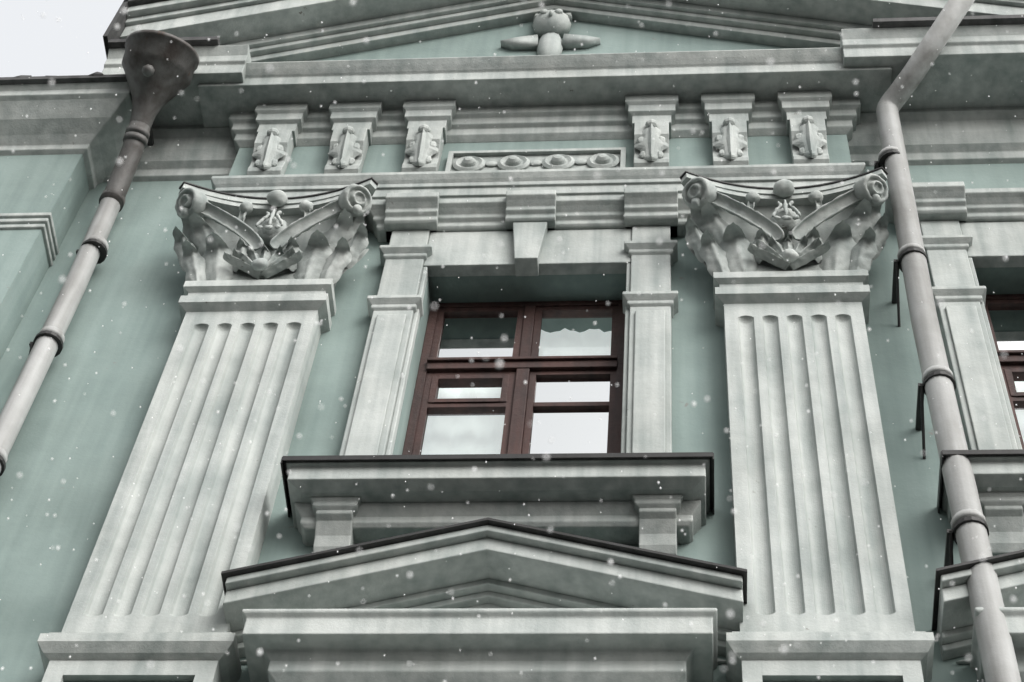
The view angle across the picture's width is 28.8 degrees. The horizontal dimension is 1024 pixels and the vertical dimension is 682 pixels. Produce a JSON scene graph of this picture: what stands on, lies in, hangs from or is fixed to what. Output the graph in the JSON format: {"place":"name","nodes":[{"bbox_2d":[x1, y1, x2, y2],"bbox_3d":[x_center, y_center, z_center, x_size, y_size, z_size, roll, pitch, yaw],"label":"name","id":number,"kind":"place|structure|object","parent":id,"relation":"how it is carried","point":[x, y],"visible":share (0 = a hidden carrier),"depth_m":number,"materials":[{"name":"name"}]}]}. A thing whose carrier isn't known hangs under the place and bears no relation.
{"place":"outdoors","nodes":[
{"label":"outdoors","id":0,"kind":"place"},
{"bbox_2d":[0,0,123,76],"label":"sky","id":1,"kind":"structure","parent":0,"point":[35,45],"materials":[{"name":"white"}]},
{"bbox_2d":[64,681,192,681],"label":"pilaster panel","id":2,"kind":"object","parent":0,"point":[128,681],"visible":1,"depth_m":8.28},
{"bbox_2d":[0,0,1023,681],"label":"snowflakes","id":3,"kind":"object","parent":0,"point":[124,10],"visible":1,"depth_m":2.95,"materials":[{"name":"white"}]},
{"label":"pavement","id":4,"kind":"structure","parent":0,"visible":0},
{"bbox_2d":[0,197,119,471],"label":"drainpipe","id":5,"kind":"object","parent":4,"relation":"on","point":[26,387],"visible":0.98,"depth_m":10.68,"materials":[{"name":"metal"}]},
{"bbox_3d":[-0.141,7.404,7.270,18.000,7.600,9.000,-1,-58,5],"label":"facade wall","id":6,"kind":"object","parent":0,"visible":0},
{"bbox_2d":[0,163,1023,681],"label":"facade wall","id":7,"kind":"structure","parent":6,"relation":"on","point":[40,579],"depth_m":10.28,"materials":[{"name":"green paint"}]},
{"bbox_2d":[103,0,168,56],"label":"roof edge","id":8,"kind":"object","parent":7,"relation":"on","point":[112,31],"visible":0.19,"depth_m":13.32,"materials":[{"name":"grey metal"}]},
{"bbox_2d":[311,20,791,60],"bbox_3d":[1.171,-1.628,13.252,7.550,1.810,0.430,-1,-58,5],"label":"tympanum","id":9,"kind":"object","parent":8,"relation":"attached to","point":[613,39],"depth_m":13.58,"materials":[{"name":"green paint"}]},
{"bbox_2d":[501,9,600,54],"bbox_3d":[0.264,-2.101,13.576,0.680,0.764,0.221,-1,-58,5],"label":"ornament","id":10,"kind":"object","parent":9,"relation":"attached to","point":[551,27],"visible":0.93,"depth_m":13.53,"materials":[{"name":"grey stone"}]},
{"bbox_2d":[37,278,335,681],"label":"pilaster","id":11,"kind":"object","parent":7,"relation":"attached to","point":[170,456],"visible":1,"depth_m":9.38,"materials":[{"name":"grey stone"}]},
{"bbox_2d":[178,180,376,288],"bbox_3d":[-1.362,-0.554,11.255,1.150,0.730,0.405,-1,-58,5],"label":"capital","id":12,"kind":"object","parent":11,"relation":"on","point":[291,212],"visible":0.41,"depth_m":11.45,"materials":[{"name":"grey stone"}]},
{"bbox_2d":[173,184,371,283],"bbox_3d":[-1.369,-0.631,11.199,1.138,0.742,0.330,-1,-58,5],"label":"capital ornament","id":13,"kind":"object","parent":12,"relation":"attached to","point":[318,257],"visible":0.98,"depth_m":11.18,"materials":[{"name":"grey stone"}]},
{"bbox_2d":[179,177,377,220],"bbox_3d":[-1.339,-0.754,11.567,1.166,0.012,0.413,-1,-58,5],"label":"capital flashing","id":14,"kind":"object","parent":12,"relation":"on","point":[265,198],"visible":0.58,"depth_m":11.51,"materials":[{"name":"black metal"}]},
{"bbox_2d":[211,162,865,228],"bbox_3d":[0.121,-0.809,11.686,3.890,0.460,0.215,-1,-58,5],"label":"architrave","id":15,"kind":"object","parent":12,"relation":"on","point":[476,184],"visible":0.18,"depth_m":11.75,"materials":[{"name":"grey stone"}]},
{"bbox_2d":[247,90,831,174],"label":"modillions","id":16,"kind":"object","parent":15,"relation":"on","point":[728,118],"visible":1,"depth_m":12.20,"materials":[{"name":"grey stone"}]},
{"bbox_2d":[229,134,850,175],"bbox_3d":[0.155,-1.039,12.125,3.760,0.530,0.138,-1,-58,5],"label":"frieze","id":17,"kind":"object","parent":15,"relation":"on","point":[688,152],"visible":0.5,"depth_m":12.17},
{"bbox_2d":[445,147,625,170],"bbox_3d":[0.144,-1.082,11.998,1.080,0.300,0.070,-1,-58,5],"label":"ornamental frieze panel","id":18,"kind":"object","parent":17,"relation":"attached to","point":[570,158],"visible":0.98,"depth_m":12.01,"materials":[{"name":"grey stone"}]},
{"bbox_2d":[198,47,891,152],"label":"cornice","id":19,"kind":"structure","parent":17,"relation":"on","point":[585,100],"depth_m":12.44,"materials":[{"name":"grey stone"}]},
{"bbox_2d":[120,0,1023,61],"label":"pediment cornice","id":20,"kind":"structure","parent":19,"relation":"on","point":[297,27],"depth_m":13.57,"materials":[{"name":"grey stone"}]},
{"bbox_2d":[223,525,742,681],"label":"pediment","id":21,"kind":"structure","parent":7,"relation":"attached to","point":[555,596],"depth_m":8.29,"materials":[{"name":"grey stone"}]},
{"bbox_2d":[221,518,746,603],"bbox_3d":[-0.109,1.016,8.680,2.240,0.385,0.325,-1,-58,5],"label":"pediment flashing","id":22,"kind":"object","parent":21,"relation":"on","point":[226,574],"visible":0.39,"depth_m":8.60,"materials":[{"name":"black metal"}]},
{"bbox_2d":[0,150,988,566],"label":"pipe brackets","id":23,"kind":"object","parent":7,"relation":"attached to","point":[920,424],"visible":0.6,"depth_m":9.69,"materials":[{"name":"black metal"}]},
{"bbox_2d":[286,458,709,554],"bbox_3d":[-0.078,0.775,9.087,1.960,0.400,0.300,-1,-58,5],"label":"window sill","id":24,"kind":"structure","parent":7,"relation":"attached to","point":[327,498],"depth_m":9.11,"materials":[{"name":"grey stone"}]},
{"bbox_2d":[280,452,713,516],"bbox_3d":[-0.066,0.669,9.237,2.000,0.048,0.320,-1,-58,5],"label":"sill flashing","id":25,"kind":"object","parent":24,"relation":"on","point":[710,455],"visible":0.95,"depth_m":9.16,"materials":[{"name":"black metal"}]},
{"bbox_2d":[0,14,1023,145],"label":"roof edge","id":26,"kind":"object","parent":7,"relation":"attached to","point":[876,23],"visible":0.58,"depth_m":12.44,"materials":[{"name":"metal"}]},
{"bbox_2d":[402,300,624,454],"bbox_3d":[0.022,0.417,10.322,1.120,2.348,0.110,-1,-58,5],"label":"window frame","id":27,"kind":"object","parent":7,"relation":"attached to","point":[515,404],"visible":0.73,"depth_m":10.68,"materials":[{"name":"brown wood"}]},
{"bbox_2d":[437,314,609,453],"bbox_3d":[0.023,0.426,10.327,0.994,2.214,0.001,-1,-58,5],"label":"window glass","id":28,"kind":"object","parent":27,"relation":"attached to","point":[577,431],"visible":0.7,"depth_m":10.55,"materials":[{"name":"glass"}]},
{"bbox_2d":[339,187,690,454],"bbox_3d":[0.023,0.005,10.393,1.960,2.970,0.226,-1,-58,5],"label":"window surround","id":29,"kind":"object","parent":7,"relation":"attached to","point":[598,235],"visible":0.85,"depth_m":11.18,"materials":[{"name":"grey stone"}]},
{"bbox_2d":[421,328,610,454],"bbox_3d":[0.032,0.565,10.414,1.120,2.340,0.035,-1,-58,5],"label":"curtain window","id":30,"kind":"structure","parent":7,"relation":"attached to","point":[476,434],"depth_m":10.67,"materials":[{"name":"white fabric"}]},
{"bbox_2d":[102,24,1023,181],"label":"cornice","id":31,"kind":"structure","parent":7,"relation":"attached to","point":[945,114],"depth_m":12.32,"materials":[{"name":"grey stone"}]},
{"bbox_2d":[99,29,199,211],"bbox_3d":[-2.222,-1.401,12.222,0.497,1.141,0.825,-1,-58,5],"label":"rain hopper","id":32,"kind":"object","parent":31,"relation":"attached to","point":[156,84],"visible":0.97,"depth_m":12.24,"materials":[{"name":"grey metal"}]},
{"bbox_2d":[713,270,934,681],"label":"pilaster","id":33,"kind":"object","parent":7,"relation":"attached to","point":[786,520],"visible":1,"depth_m":9.10,"materials":[{"name":"white paint"}]},
{"bbox_2d":[681,169,886,270],"bbox_3d":[1.517,-0.593,11.011,1.150,0.730,0.405,-1,-58,5],"label":"capital","id":34,"kind":"object","parent":33,"relation":"on","point":[766,205],"visible":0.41,"depth_m":11.19,"materials":[{"name":"grey stone"}]},
{"bbox_2d":[680,167,887,189],"bbox_3d":[1.541,-0.794,11.322,1.166,0.012,0.413,-1,-58,5],"label":"capital flashing","id":35,"kind":"object","parent":34,"relation":"on","point":[800,187],"visible":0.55,"depth_m":11.26,"materials":[{"name":"black metal"}]},
{"bbox_2d":[682,173,888,275],"bbox_3d":[1.509,-0.668,10.956,1.141,0.738,0.326,-1,-58,5],"label":"capital ornament","id":36,"kind":"object","parent":34,"relation":"attached to","point":[715,240],"visible":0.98,"depth_m":10.94,"materials":[{"name":"grey stone"}]},
{"bbox_2d":[876,0,1020,681],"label":"drainpipe","id":37,"kind":"object","parent":7,"relation":"attached to","point":[997,651],"visible":0.98,"depth_m":9.63,"materials":[{"name":"metal"}]},
{"bbox_2d":[885,182,1023,449],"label":"window surround","id":38,"kind":"object","parent":7,"relation":"attached to","point":[957,220],"visible":0.64,"depth_m":10.78,"materials":[{"name":"grey stone"}]},
{"bbox_2d":[937,557,1023,681],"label":"pediment","id":39,"kind":"structure","parent":7,"relation":"attached to","point":[960,638],"depth_m":8.27,"materials":[{"name":"grey stone"}]},
{"bbox_2d":[932,550,1023,630],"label":"pediment flashing","id":40,"kind":"object","parent":39,"relation":"attached to","point":[940,571],"visible":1,"depth_m":8.33,"materials":[{"name":"black metal"}]},
{"bbox_2d":[942,455,1023,555],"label":"window sill","id":41,"kind":"structure","parent":7,"relation":"attached to","point":[999,476],"depth_m":8.90,"materials":[{"name":"grey stone"}]},
{"bbox_2d":[937,449,1023,512],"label":"sill flashing","id":42,"kind":"object","parent":41,"relation":"on","point":[943,453],"visible":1,"depth_m":8.98,"materials":[{"name":"black metal"}]},
{"bbox_2d":[985,294,1023,448],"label":"window frame","id":43,"kind":"object","parent":7,"relation":"attached to","point":[1012,364],"visible":0.37,"depth_m":10.48,"materials":[{"name":"brown wood"}]},
{"bbox_2d":[988,307,1023,349],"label":"window glass","id":44,"kind":"object","parent":43,"relation":"attached to","point":[1008,324],"depth_m":10.85,"materials":[{"name":"glass"}]},
{"bbox_2d":[1014,381,1023,441],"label":"curtain window","id":45,"kind":"structure","parent":7,"relation":"attached to","point":[1019,385],"depth_m":10.43,"materials":[{"name":"white fabric"}]},
{"label":"ground","id":46,"kind":"structure","parent":0,"visible":0},
{"bbox_2d":[0,154,88,359],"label":"bay wall","id":47,"kind":"structure","parent":46,"relation":"on","point":[27,182],"depth_m":11.75,"materials":[{"name":"teal paint"}]},
{"bbox_2d":[0,82,147,266],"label":"bay cornice","id":48,"kind":"structure","parent":47,"relation":"attached to","point":[44,127],"depth_m":12.36,"materials":[{"name":"grey stone"}]}
]}

